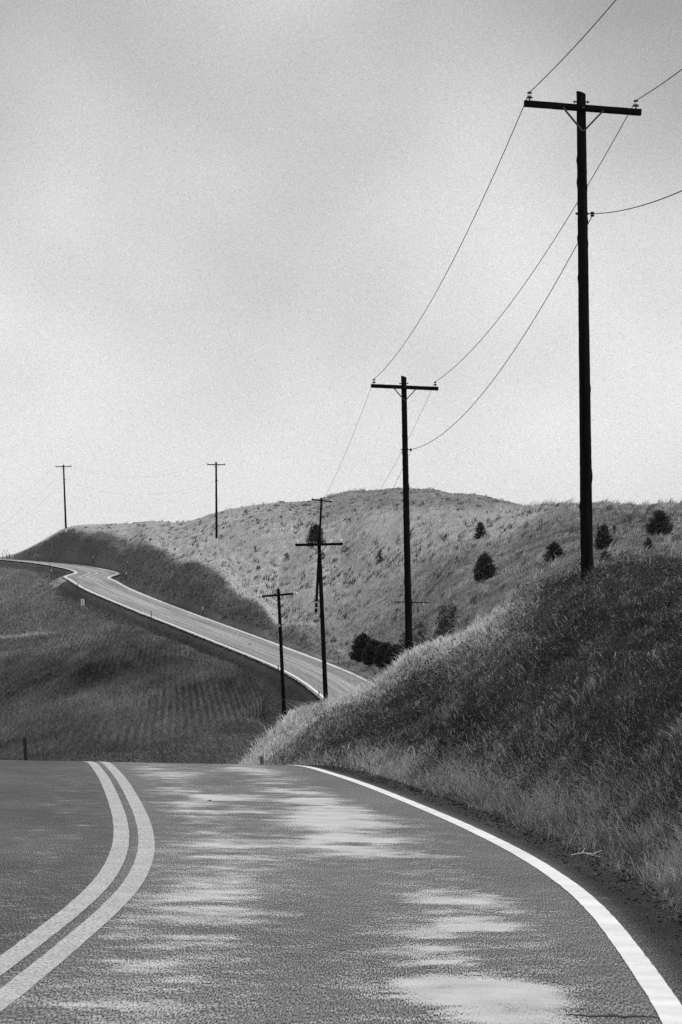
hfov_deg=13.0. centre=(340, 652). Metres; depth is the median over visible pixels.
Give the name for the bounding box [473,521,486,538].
young pine
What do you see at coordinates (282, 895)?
road
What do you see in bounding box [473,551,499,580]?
young pine
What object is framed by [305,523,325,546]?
young pine
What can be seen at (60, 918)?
line
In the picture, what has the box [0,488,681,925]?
ground
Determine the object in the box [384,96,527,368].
power line
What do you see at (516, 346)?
power line
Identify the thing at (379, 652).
hedge conifer
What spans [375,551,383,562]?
young pine
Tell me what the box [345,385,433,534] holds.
power line
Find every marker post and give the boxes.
[23,738,27,760]
[260,756,263,764]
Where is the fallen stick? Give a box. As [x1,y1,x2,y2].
[571,848,602,856]
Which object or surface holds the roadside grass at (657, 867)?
on the ground at (58, 554)
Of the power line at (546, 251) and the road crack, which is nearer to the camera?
the road crack
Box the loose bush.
[397,598,461,653]
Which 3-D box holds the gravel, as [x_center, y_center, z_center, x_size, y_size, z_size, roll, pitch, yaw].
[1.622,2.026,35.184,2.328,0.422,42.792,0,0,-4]
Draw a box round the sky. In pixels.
[0,0,681,556]
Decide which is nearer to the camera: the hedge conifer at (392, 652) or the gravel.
the gravel
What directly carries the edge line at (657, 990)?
on the road
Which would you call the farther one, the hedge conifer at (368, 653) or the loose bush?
the hedge conifer at (368, 653)
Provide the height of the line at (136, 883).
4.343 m
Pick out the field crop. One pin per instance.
(54, 741)
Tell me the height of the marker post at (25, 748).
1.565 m
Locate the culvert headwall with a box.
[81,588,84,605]
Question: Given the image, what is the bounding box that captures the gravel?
[306,765,681,962]
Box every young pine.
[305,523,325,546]
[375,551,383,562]
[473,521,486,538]
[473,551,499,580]
[541,541,565,561]
[593,522,615,549]
[599,550,611,561]
[642,537,653,549]
[644,509,674,535]
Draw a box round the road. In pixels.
[0,559,681,1023]
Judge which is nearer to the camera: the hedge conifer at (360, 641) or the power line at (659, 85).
the power line at (659, 85)
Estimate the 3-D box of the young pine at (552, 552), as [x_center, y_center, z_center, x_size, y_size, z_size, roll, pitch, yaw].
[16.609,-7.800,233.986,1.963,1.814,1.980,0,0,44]
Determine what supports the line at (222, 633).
on the road
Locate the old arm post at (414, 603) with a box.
[394,602,429,615]
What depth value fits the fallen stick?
27.17 m
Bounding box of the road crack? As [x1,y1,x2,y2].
[564,1014,658,1017]
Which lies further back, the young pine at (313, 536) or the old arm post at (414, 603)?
the young pine at (313, 536)
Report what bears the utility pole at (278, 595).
on the ground at (58, 554)
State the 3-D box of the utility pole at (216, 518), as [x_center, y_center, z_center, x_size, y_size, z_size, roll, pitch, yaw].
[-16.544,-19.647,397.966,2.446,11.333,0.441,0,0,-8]
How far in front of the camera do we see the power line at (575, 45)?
54.37 m
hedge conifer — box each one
[348,632,371,661]
[360,638,382,665]
[371,641,391,667]
[383,642,404,667]
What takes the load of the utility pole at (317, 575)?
on the ground at (58, 554)
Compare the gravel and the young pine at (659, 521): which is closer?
the gravel
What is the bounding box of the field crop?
[0,561,313,763]
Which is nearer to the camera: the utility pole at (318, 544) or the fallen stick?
the fallen stick
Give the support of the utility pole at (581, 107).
on the ground at (58, 554)
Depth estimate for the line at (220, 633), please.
311.42 m
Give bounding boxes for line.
[0,761,128,974]
[0,761,154,1010]
[10,560,322,697]
[20,560,350,690]
[28,560,368,682]
[51,563,350,692]
[294,765,681,1023]
[300,383,372,535]
[325,451,410,583]
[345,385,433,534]
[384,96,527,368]
[411,217,591,449]
[435,104,633,381]
[530,0,615,91]
[593,190,681,213]
[636,69,681,100]
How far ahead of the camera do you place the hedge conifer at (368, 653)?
278.83 m
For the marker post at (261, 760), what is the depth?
57.99 m
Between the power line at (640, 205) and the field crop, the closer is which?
the power line at (640, 205)
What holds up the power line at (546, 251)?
attached to the utility pole at (581, 107)
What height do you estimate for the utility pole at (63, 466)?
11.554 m
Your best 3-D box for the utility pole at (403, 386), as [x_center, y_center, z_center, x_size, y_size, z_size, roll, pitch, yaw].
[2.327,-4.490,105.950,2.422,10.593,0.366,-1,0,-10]
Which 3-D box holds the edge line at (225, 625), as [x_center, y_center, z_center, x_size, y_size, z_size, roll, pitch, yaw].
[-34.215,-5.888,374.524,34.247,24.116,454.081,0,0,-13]
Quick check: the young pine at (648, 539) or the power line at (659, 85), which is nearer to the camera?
the power line at (659, 85)
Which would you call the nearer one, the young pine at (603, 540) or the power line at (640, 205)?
the power line at (640, 205)
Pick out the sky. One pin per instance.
(222, 222)
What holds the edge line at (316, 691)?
on the road
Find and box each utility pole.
[55,465,71,532]
[207,462,224,544]
[258,588,297,718]
[295,538,342,702]
[311,497,332,613]
[371,376,438,651]
[524,91,641,578]
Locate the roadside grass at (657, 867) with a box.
[217,552,681,920]
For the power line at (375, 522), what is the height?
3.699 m
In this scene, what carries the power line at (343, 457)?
attached to the utility pole at (403, 386)

